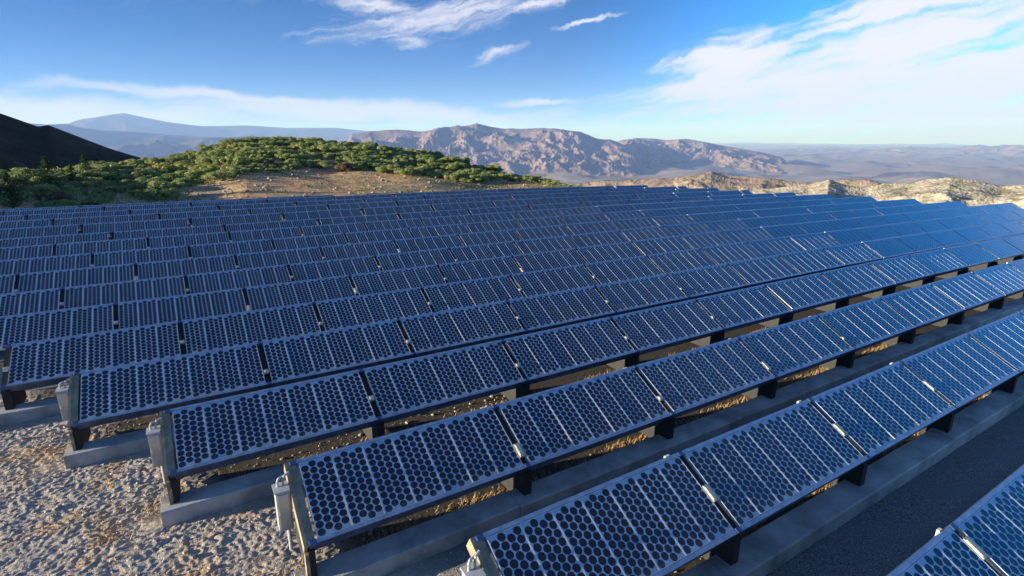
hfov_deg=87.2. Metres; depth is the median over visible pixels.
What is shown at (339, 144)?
shrub
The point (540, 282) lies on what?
solar table
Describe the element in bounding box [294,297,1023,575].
concrete footing
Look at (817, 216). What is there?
solar table
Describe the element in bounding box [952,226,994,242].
solar table
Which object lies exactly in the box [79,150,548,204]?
rocks
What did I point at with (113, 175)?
shrub
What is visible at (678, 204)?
solar table
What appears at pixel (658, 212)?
solar table
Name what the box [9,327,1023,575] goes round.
dry grass
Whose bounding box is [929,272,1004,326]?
solar table
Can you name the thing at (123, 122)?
mountains
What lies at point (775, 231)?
solar table
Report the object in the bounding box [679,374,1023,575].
concrete footing
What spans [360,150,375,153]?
shrub
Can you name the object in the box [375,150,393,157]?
shrub
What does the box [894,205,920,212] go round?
solar table
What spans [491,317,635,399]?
solar table
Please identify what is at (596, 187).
solar table
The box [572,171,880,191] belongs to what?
rocky hills
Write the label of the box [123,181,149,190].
shrub
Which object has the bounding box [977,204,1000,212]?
solar table
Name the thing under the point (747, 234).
solar table
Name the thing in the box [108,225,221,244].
solar table
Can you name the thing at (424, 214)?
solar table
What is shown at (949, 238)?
solar table
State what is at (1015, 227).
solar table
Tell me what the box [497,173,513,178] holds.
shrub
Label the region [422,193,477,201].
solar table
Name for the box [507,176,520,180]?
shrub
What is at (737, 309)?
solar table
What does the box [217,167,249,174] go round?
shrub
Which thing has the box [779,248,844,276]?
solar table
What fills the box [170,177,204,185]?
shrub
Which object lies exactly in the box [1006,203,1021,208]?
solar table
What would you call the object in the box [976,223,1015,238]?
solar table
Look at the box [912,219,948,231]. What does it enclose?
solar table
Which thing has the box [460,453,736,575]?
solar table
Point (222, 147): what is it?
shrub
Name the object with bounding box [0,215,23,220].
solar table
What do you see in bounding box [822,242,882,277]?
solar table
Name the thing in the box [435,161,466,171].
shrub
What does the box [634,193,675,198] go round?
solar table
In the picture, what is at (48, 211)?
solar table
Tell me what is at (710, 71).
sky
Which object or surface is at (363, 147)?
shrub
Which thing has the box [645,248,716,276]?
solar table
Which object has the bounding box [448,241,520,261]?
solar table
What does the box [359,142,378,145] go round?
shrub
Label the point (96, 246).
solar table
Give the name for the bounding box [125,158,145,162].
shrub
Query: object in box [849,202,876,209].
solar table
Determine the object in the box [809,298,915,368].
solar table
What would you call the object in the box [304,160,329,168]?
shrub
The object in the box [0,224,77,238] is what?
solar table
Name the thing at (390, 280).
solar table
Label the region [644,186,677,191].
solar table
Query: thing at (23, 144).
dark hill
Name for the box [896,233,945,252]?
solar table
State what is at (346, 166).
shrub
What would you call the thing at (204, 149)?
shrub
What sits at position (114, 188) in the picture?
shrub
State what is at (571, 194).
solar table
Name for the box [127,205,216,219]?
solar table
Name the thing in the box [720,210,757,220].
solar table
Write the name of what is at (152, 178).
shrub
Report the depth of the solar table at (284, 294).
14.21 m
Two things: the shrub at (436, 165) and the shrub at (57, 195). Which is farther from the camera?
the shrub at (436, 165)
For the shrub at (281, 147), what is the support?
on the ground at (890, 531)
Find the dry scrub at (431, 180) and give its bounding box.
[123,165,574,203]
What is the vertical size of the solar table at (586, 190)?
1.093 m
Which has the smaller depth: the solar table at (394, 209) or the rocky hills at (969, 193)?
the solar table at (394, 209)
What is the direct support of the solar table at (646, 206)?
on the ground at (890, 531)
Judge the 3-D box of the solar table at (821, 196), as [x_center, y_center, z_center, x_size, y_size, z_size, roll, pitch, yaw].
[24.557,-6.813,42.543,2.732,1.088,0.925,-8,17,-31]
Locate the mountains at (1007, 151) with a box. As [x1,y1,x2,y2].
[757,144,1023,157]
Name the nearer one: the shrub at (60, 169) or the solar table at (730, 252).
the solar table at (730, 252)
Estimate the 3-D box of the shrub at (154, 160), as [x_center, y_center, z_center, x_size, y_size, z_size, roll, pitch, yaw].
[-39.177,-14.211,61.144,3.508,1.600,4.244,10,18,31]
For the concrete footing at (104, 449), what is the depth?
8.35 m
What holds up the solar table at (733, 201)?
on the ground at (890, 531)
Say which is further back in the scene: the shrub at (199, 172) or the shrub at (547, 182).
the shrub at (547, 182)
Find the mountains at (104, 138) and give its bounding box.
[29,123,223,145]
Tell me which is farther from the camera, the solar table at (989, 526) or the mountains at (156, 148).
the mountains at (156, 148)
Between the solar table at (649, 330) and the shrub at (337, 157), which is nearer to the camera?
the solar table at (649, 330)
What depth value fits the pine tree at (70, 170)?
41.18 m
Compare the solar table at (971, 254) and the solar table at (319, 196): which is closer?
the solar table at (971, 254)
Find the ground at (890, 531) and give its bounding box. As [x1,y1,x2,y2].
[0,141,1023,575]
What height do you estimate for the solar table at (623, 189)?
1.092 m
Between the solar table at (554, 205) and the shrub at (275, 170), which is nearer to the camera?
the solar table at (554, 205)
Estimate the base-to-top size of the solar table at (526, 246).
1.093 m
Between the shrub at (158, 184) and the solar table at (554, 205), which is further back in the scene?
the shrub at (158, 184)
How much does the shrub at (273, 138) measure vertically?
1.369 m
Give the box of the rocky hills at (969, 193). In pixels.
[741,177,1023,208]
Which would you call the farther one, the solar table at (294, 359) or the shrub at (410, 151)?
the shrub at (410, 151)
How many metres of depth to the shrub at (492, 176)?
58.74 m
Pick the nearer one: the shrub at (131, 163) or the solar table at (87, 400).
the solar table at (87, 400)
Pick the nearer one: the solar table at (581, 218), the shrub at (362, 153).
the solar table at (581, 218)
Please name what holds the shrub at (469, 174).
on the ground at (890, 531)
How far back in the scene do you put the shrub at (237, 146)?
68.96 m
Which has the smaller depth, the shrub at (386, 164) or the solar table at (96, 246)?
the solar table at (96, 246)
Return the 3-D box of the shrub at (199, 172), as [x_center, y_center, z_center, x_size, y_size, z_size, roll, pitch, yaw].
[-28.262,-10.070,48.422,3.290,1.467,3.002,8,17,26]
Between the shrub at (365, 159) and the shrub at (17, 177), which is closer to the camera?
the shrub at (17, 177)
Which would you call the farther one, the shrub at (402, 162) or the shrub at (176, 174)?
the shrub at (402, 162)
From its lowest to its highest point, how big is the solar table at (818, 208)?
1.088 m
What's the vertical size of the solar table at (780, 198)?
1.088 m
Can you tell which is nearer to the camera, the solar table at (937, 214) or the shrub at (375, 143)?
the solar table at (937, 214)
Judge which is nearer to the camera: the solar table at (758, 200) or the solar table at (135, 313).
the solar table at (135, 313)
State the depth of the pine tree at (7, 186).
31.77 m
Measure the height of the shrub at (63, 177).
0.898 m
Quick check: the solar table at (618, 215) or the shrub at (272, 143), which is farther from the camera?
the shrub at (272, 143)
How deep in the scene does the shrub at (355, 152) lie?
66.98 m
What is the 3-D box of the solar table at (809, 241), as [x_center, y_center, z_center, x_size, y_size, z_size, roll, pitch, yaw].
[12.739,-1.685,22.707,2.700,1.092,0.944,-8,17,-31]
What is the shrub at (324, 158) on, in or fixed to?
on the ground at (890, 531)
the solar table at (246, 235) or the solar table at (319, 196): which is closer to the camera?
the solar table at (246, 235)
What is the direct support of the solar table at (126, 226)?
on the ground at (890, 531)
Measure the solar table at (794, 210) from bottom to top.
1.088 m
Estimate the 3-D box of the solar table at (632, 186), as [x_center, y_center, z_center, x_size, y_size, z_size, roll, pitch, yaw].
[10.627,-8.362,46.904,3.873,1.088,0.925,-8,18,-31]
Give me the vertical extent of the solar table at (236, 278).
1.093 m
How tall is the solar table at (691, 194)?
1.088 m
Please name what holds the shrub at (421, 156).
on the ground at (890, 531)
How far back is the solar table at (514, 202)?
33.16 m
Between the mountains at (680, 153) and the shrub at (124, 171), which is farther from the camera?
the mountains at (680, 153)
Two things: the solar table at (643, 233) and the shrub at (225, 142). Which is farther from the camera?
the shrub at (225, 142)
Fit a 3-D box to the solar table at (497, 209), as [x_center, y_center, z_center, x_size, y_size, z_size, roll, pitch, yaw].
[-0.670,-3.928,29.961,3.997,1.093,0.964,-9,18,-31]
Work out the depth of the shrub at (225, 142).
74.00 m
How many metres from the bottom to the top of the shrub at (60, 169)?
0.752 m
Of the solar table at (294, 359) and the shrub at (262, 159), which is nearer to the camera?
the solar table at (294, 359)
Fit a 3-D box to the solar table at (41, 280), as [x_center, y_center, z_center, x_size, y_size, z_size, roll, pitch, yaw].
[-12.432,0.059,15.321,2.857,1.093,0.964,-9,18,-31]
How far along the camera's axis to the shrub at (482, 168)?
66.24 m
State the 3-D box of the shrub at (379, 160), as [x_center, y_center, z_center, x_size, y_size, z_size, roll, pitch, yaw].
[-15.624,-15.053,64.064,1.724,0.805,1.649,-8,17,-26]
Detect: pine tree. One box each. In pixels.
[0,172,27,208]
[32,156,63,186]
[64,163,81,182]
[78,154,93,175]
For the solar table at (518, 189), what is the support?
on the ground at (890, 531)
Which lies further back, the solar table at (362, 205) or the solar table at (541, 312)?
the solar table at (362, 205)
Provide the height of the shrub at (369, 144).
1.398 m
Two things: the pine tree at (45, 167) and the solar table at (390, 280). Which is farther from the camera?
the pine tree at (45, 167)
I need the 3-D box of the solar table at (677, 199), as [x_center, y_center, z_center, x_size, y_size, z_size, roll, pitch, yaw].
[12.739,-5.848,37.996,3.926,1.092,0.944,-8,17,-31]
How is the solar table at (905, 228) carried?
on the ground at (890, 531)
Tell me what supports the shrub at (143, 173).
on the ground at (890, 531)
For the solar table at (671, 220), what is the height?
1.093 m
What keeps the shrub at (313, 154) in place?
on the ground at (890, 531)
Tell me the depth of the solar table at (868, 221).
29.39 m
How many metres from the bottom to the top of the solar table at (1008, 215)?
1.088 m
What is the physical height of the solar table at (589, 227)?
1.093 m
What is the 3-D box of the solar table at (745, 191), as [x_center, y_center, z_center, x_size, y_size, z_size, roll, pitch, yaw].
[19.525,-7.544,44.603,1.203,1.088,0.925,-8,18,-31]
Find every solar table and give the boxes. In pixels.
[0,206,77,215]
[0,207,100,219]
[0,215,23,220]
[0,219,49,228]
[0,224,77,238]
[0,232,107,254]
[0,244,52,259]
[0,253,90,284]
[0,274,15,293]
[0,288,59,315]
[0,303,113,355]
[0,321,180,409]
[13,263,133,291]
[23,210,126,225]
[50,213,155,233]
[53,237,146,262]
[55,342,266,450]
[59,275,185,312]
[78,202,163,210]
[78,218,187,239]
[90,245,188,267]
[101,203,188,214]
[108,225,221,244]
[113,288,246,329]
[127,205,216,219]
[134,254,235,283]
[146,232,229,254]
[146,370,376,504]
[156,208,247,226]
[163,199,237,206]
[177,302,320,371]
[183,264,291,298]
[187,213,281,231]
[187,239,273,261]
[188,199,264,209]
[216,202,294,213]
[221,219,316,235]
[228,227,301,241]
[233,247,322,270]
[238,196,304,202]
[242,275,355,310]
[247,204,327,217]
[256,319,411,388]
[264,196,332,204]
[270,233,347,250]
[272,406,524,575]
[280,208,361,224]
[286,255,379,282]
[294,198,362,208]
[299,222,365,238]
[305,195,332,196]
[311,287,432,330]
[315,213,398,224]
[318,240,398,261]
[325,201,396,210]
[332,194,392,200]
[343,228,411,246]
[348,264,445,295]
[358,340,524,439]
[360,204,432,216]
[362,196,423,205]
[362,218,423,234]
[373,248,455,270]
[392,191,446,197]
[392,234,463,252]
[394,198,456,210]
[396,209,468,223]
[396,301,524,357]
[407,223,469,240]
[419,214,473,229]
[419,275,522,312]
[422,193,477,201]
[429,201,493,212]
[436,256,521,282]
[446,189,494,195]
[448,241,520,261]
[455,195,510,204]
[457,229,520,246]
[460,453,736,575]
[464,219,520,245]
[466,205,529,221]
[470,211,520,232]
[476,191,525,196]
[480,366,670,495]
[490,198,547,207]
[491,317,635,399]
[494,188,539,191]
[505,286,614,344]
[508,264,598,311]
[509,193,558,198]
[511,248,587,286]
[512,235,580,267]
[514,224,573,251]
[515,216,568,239]
[516,208,563,225]
[524,190,569,193]
[526,202,583,212]
[538,187,578,191]
[544,196,594,205]
[557,191,601,196]
[557,206,600,223]
[561,213,607,223]
[564,220,617,243]
[568,188,608,192]
[569,230,627,257]
[575,241,643,273]
[578,186,614,188]
[580,200,635,211]
[582,255,661,294]
[591,194,637,200]
[593,274,687,324]
[596,204,634,216]
[600,190,641,194]
[601,210,644,225]
[606,299,722,369]
[607,187,644,190]
[609,217,657,234]
[615,185,647,189]
[619,226,672,240]
[623,337,775,439]
[628,198,672,203]
[630,236,691,254]
[631,202,666,213]
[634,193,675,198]
[639,189,677,196]
[640,208,679,221]
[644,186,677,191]
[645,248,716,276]
[650,214,694,225]
[662,201,695,210]
[663,222,712,240]
[664,399,866,565]
[666,263,748,300]
[670,196,710,202]
[673,191,711,198]
[674,206,710,214]
[675,188,712,195]
[679,231,734,251]
[687,212,727,225]
[691,285,791,345]
[692,199,723,205]
[700,241,763,264]
[703,219,747,235]
[705,204,739,215]
[708,190,743,196]
[708,195,748,211]
[719,198,747,207]
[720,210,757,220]
[722,227,772,245]
[726,255,800,287]
[729,315,853,398]
[733,203,765,211]
[738,216,779,230]
[740,190,752,193]
[742,193,775,199]
[744,197,771,202]
[747,236,803,257]
[751,208,785,218]
[758,273,847,326]
[760,201,789,209]
[761,223,806,239]
[767,196,793,201]
[768,214,808,234]
[773,192,796,195]
[778,206,810,217]
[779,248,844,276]
[784,200,812,213]
[784,232,839,260]
[789,195,814,200]
[794,220,836,243]
[797,361,954,486]
[799,212,834,231]
[804,205,834,220]
[807,199,832,204]
[809,194,832,198]
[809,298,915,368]
[814,263,894,311]
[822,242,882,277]
[824,228,871,255]
[826,210,858,218]
[826,218,864,235]
[827,203,855,217]
[828,198,853,205]
[848,197,870,202]
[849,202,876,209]
[851,208,881,223]
[853,215,889,226]
[857,225,899,250]
[861,237,916,266]
[863,255,934,298]
[869,200,894,207]
[873,206,901,214]
[878,283,964,345]
[879,213,912,223]
[886,222,925,235]
[886,526,998,575]
[888,199,912,205]
[890,333,1018,432]
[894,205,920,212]
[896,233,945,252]
[902,211,932,220]
[902,248,968,287]
[905,199,921,204]
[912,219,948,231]
[913,203,938,210]
[923,209,952,218]
[925,229,971,247]
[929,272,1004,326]
[931,202,955,208]
[935,217,969,228]
[935,464,1023,575]
[936,243,998,278]
[942,208,970,216]
[947,201,968,207]
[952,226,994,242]
[956,214,989,225]
[960,206,986,214]
[966,312,1023,394]
[969,238,1023,270]
[972,263,1023,310]
[976,212,1006,222]
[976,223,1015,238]
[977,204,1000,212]
[992,203,1016,210]
[994,210,1022,220]
[997,220,1023,234]
[998,234,1023,263]
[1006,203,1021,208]
[1007,259,1023,298]
[1010,209,1023,218]
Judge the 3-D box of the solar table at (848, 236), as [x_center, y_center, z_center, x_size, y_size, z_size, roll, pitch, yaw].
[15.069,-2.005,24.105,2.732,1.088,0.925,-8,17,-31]
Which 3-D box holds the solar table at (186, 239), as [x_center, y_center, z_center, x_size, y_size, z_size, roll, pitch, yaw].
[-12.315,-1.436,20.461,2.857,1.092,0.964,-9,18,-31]
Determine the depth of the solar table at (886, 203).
38.72 m
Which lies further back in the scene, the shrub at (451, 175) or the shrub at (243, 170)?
the shrub at (451, 175)
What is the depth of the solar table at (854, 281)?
15.92 m
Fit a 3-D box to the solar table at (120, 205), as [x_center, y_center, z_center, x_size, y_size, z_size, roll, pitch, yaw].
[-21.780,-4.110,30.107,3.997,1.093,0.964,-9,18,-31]
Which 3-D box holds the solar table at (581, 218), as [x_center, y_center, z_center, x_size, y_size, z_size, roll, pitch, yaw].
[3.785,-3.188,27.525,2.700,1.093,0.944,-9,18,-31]
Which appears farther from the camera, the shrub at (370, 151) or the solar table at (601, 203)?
the shrub at (370, 151)
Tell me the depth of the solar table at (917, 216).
32.17 m
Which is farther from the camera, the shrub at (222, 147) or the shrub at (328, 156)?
the shrub at (222, 147)
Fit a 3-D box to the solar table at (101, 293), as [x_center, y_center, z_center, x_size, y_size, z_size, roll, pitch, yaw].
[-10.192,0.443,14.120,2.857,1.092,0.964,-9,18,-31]
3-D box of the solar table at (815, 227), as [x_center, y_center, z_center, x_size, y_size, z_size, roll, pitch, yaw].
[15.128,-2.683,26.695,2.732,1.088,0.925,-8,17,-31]
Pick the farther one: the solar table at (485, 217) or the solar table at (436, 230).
the solar table at (485, 217)
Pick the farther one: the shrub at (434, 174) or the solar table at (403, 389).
the shrub at (434, 174)
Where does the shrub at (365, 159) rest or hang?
on the ground at (890, 531)
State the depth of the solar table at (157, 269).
16.67 m
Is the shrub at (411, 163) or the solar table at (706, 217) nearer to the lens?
the solar table at (706, 217)
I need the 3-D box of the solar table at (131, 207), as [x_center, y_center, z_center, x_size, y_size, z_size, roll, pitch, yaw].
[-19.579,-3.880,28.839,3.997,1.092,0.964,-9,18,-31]
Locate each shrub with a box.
[0,167,46,178]
[0,172,29,183]
[0,179,26,192]
[20,177,55,185]
[24,183,79,195]
[32,199,79,207]
[35,191,77,201]
[50,168,67,172]
[50,171,66,176]
[51,181,93,191]
[52,175,69,181]
[66,163,108,167]
[67,170,111,179]
[73,164,113,172]
[76,198,105,205]
[79,177,113,185]
[81,161,120,168]
[103,172,125,178]
[103,185,129,191]
[110,161,132,165]
[112,169,134,174]
[112,179,135,185]
[114,173,139,181]
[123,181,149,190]
[124,164,155,169]
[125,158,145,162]
[127,162,143,164]
[128,189,147,196]
[131,171,161,176]
[133,167,166,174]
[135,175,174,182]
[138,188,180,199]
[142,179,186,189]
[145,156,182,165]
[152,161,193,172]
[161,170,191,179]
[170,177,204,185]
[176,154,196,158]
[179,150,195,155]
[179,159,194,162]
[181,167,218,179]
[183,164,199,169]
[191,162,232,171]
[194,156,223,163]
[195,150,210,154]
[198,144,213,148]
[199,148,210,151]
[200,171,238,180]
[208,149,235,157]
[213,158,231,164]
[214,146,232,149]
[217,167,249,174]
[218,138,245,145]
[219,155,255,166]
[220,166,245,169]
[231,142,260,150]
[232,147,254,150]
[234,150,255,157]
[237,164,254,167]
[244,137,269,143]
[248,167,264,172]
[249,154,268,158]
[253,145,275,153]
[253,157,274,163]
[254,163,276,169]
[257,149,294,157]
[259,140,286,145]
[265,168,284,172]
[268,136,286,141]
[273,145,291,149]
[275,153,311,160]
[278,163,301,169]
[285,158,311,165]
[288,143,309,149]
[296,137,322,142]
[299,148,315,152]
[301,152,322,158]
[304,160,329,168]
[305,145,319,150]
[309,140,325,145]
[313,154,334,159]
[314,157,328,160]
[317,144,344,151]
[325,142,349,147]
[326,153,340,156]
[334,163,355,171]
[335,156,350,160]
[340,153,355,156]
[341,146,354,150]
[341,150,359,154]
[342,157,373,163]
[349,155,369,158]
[352,161,378,170]
[353,145,374,150]
[355,143,376,149]
[356,152,369,155]
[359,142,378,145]
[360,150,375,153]
[369,154,386,159]
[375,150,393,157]
[375,158,387,162]
[376,145,396,151]
[376,165,400,172]
[379,163,398,166]
[381,160,405,165]
[392,155,412,159]
[392,158,415,162]
[394,166,423,174]
[401,162,423,166]
[403,149,426,154]
[412,154,435,158]
[416,156,441,164]
[418,162,440,169]
[421,171,442,177]
[426,149,441,154]
[433,169,452,172]
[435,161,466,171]
[436,156,456,162]
[442,171,466,179]
[456,157,469,163]
[459,168,480,171]
[459,174,489,182]
[465,172,478,178]
[466,166,486,170]
[477,170,499,174]
[479,173,497,179]
[481,164,502,172]
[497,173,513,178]
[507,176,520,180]
[521,176,537,181]
[536,178,551,182]
[543,180,558,184]
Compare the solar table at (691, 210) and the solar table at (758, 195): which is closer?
the solar table at (691, 210)
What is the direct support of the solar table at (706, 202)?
on the ground at (890, 531)
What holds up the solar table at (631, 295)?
on the ground at (890, 531)
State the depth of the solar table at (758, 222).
27.84 m
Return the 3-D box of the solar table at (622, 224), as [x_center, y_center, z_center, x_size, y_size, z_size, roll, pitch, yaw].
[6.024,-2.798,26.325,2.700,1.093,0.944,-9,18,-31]
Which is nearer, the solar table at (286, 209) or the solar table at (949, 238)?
the solar table at (949, 238)
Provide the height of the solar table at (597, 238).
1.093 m
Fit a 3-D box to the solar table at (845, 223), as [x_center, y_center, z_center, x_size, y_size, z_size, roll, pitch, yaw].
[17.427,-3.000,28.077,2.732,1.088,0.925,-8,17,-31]
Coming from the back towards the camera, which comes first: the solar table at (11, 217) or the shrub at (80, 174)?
the shrub at (80, 174)
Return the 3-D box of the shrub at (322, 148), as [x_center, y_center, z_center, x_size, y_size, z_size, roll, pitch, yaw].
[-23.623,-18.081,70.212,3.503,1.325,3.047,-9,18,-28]
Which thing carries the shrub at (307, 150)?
on the ground at (890, 531)
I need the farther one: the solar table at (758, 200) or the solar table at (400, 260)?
the solar table at (758, 200)
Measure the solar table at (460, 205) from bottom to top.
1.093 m
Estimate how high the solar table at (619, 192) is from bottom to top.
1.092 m
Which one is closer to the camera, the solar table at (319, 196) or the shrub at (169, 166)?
the solar table at (319, 196)
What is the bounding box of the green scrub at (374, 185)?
[147,169,563,202]
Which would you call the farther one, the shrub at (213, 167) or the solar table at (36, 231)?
the shrub at (213, 167)
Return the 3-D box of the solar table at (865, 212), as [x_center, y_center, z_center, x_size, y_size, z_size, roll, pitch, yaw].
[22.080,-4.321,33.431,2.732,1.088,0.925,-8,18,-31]
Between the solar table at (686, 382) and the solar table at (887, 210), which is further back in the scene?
the solar table at (887, 210)
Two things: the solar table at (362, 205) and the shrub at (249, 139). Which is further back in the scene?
the shrub at (249, 139)
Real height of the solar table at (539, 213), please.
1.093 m
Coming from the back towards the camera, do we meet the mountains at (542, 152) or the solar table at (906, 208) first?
the mountains at (542, 152)
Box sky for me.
[0,0,1023,145]
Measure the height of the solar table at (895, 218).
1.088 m
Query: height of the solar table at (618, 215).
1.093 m
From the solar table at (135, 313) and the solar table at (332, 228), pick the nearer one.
the solar table at (135, 313)
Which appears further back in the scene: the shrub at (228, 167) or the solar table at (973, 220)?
the shrub at (228, 167)
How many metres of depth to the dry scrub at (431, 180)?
48.58 m
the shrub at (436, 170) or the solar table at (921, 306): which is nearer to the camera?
the solar table at (921, 306)
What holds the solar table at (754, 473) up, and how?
on the ground at (890, 531)
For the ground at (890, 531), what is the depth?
7.68 m
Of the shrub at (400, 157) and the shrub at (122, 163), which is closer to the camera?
the shrub at (122, 163)
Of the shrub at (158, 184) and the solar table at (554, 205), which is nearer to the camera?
the solar table at (554, 205)
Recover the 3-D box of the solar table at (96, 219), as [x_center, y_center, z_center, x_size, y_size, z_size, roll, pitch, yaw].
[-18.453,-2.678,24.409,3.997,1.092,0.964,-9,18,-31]
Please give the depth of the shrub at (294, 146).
70.83 m
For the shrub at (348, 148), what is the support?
on the ground at (890, 531)
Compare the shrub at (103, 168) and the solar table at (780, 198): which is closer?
the solar table at (780, 198)
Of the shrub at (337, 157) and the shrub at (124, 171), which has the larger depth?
the shrub at (337, 157)
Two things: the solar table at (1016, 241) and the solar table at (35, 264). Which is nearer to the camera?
the solar table at (35, 264)
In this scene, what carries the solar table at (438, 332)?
on the ground at (890, 531)
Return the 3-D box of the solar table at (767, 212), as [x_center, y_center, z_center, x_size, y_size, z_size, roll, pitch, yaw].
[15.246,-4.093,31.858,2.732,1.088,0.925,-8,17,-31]
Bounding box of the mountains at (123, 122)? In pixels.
[68,113,366,141]
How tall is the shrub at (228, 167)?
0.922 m
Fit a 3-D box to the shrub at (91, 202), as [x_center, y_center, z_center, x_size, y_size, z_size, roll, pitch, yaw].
[-27.811,-5.487,35.286,1.738,0.764,1.889,10,18,31]
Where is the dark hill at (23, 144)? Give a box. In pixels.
[0,113,140,176]
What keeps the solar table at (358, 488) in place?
on the ground at (890, 531)
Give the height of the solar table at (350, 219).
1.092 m
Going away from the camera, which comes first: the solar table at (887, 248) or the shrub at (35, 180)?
the solar table at (887, 248)
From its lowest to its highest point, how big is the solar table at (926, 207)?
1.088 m
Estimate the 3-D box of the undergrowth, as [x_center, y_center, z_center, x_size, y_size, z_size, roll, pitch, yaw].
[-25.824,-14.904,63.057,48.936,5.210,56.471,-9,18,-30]
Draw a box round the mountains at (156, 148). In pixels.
[104,135,255,157]
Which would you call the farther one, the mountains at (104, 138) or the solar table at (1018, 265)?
the mountains at (104, 138)
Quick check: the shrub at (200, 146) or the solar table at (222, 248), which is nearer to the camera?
the solar table at (222, 248)
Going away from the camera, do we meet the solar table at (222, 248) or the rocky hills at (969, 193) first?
the solar table at (222, 248)
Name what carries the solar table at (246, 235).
on the ground at (890, 531)
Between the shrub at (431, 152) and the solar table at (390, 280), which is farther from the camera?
the shrub at (431, 152)
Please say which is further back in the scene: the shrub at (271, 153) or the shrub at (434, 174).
the shrub at (271, 153)
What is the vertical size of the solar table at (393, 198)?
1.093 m
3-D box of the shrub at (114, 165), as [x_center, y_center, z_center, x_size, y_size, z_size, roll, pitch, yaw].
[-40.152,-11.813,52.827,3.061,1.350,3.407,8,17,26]
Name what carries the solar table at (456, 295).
on the ground at (890, 531)
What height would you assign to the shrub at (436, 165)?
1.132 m
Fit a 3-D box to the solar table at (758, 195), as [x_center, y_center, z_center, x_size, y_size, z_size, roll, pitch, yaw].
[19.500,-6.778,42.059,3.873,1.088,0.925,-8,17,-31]
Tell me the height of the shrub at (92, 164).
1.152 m
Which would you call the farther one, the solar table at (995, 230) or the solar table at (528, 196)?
the solar table at (528, 196)
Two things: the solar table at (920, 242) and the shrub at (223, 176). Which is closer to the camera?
the solar table at (920, 242)
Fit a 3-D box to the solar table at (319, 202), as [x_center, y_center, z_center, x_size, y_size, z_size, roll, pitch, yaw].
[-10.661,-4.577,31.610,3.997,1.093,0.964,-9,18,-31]
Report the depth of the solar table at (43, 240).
20.19 m
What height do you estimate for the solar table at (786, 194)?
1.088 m
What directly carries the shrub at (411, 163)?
on the ground at (890, 531)
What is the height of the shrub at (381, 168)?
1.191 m
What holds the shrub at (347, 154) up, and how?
on the ground at (890, 531)
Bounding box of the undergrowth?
[0,138,578,207]
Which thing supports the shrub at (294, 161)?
on the ground at (890, 531)
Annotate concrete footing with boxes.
[0,241,840,383]
[0,253,876,426]
[63,269,880,468]
[160,287,938,527]
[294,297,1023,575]
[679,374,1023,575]
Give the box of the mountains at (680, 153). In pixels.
[617,138,787,173]
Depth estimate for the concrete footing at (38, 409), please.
9.52 m
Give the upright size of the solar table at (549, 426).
1.093 m
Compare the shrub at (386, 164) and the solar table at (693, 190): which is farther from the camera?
the shrub at (386, 164)
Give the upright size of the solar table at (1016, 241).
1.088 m
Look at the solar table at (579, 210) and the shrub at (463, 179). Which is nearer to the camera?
the solar table at (579, 210)
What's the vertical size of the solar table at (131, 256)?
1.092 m
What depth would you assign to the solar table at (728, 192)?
43.28 m
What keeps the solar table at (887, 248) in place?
on the ground at (890, 531)
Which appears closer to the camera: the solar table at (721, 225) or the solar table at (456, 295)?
the solar table at (456, 295)
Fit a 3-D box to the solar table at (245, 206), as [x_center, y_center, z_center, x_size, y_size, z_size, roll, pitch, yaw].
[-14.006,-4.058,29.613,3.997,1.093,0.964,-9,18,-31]
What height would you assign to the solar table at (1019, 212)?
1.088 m
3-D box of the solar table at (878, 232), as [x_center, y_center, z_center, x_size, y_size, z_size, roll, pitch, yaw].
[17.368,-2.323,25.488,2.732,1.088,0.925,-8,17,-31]
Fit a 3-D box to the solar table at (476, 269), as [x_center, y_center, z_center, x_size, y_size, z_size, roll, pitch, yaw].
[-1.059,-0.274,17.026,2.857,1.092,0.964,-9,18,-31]
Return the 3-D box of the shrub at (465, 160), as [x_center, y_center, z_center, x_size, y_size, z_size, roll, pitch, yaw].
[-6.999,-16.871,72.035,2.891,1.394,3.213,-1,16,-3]
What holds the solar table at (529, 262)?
on the ground at (890, 531)
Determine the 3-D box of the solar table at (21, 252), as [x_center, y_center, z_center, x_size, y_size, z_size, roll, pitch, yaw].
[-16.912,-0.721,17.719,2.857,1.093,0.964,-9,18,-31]
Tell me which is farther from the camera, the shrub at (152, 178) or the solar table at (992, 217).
the shrub at (152, 178)
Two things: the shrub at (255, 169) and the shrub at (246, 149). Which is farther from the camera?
the shrub at (246, 149)
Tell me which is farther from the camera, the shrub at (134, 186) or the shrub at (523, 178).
the shrub at (523, 178)
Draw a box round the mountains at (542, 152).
[348,123,644,177]
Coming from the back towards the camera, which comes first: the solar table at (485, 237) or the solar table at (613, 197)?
the solar table at (613, 197)
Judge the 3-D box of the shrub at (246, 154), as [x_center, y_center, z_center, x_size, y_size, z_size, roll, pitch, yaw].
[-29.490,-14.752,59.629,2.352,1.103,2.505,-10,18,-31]
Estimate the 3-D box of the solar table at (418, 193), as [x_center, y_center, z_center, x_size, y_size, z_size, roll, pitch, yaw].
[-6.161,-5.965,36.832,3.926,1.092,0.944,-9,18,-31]
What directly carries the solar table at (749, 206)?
on the ground at (890, 531)
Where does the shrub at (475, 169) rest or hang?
on the ground at (890, 531)
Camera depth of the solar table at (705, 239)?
22.47 m
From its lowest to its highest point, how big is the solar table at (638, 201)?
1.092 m
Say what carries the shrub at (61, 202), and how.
on the ground at (890, 531)
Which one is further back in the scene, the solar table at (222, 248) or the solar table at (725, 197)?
the solar table at (725, 197)
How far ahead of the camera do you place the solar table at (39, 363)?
10.13 m
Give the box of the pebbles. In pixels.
[0,395,701,575]
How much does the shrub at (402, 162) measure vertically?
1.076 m

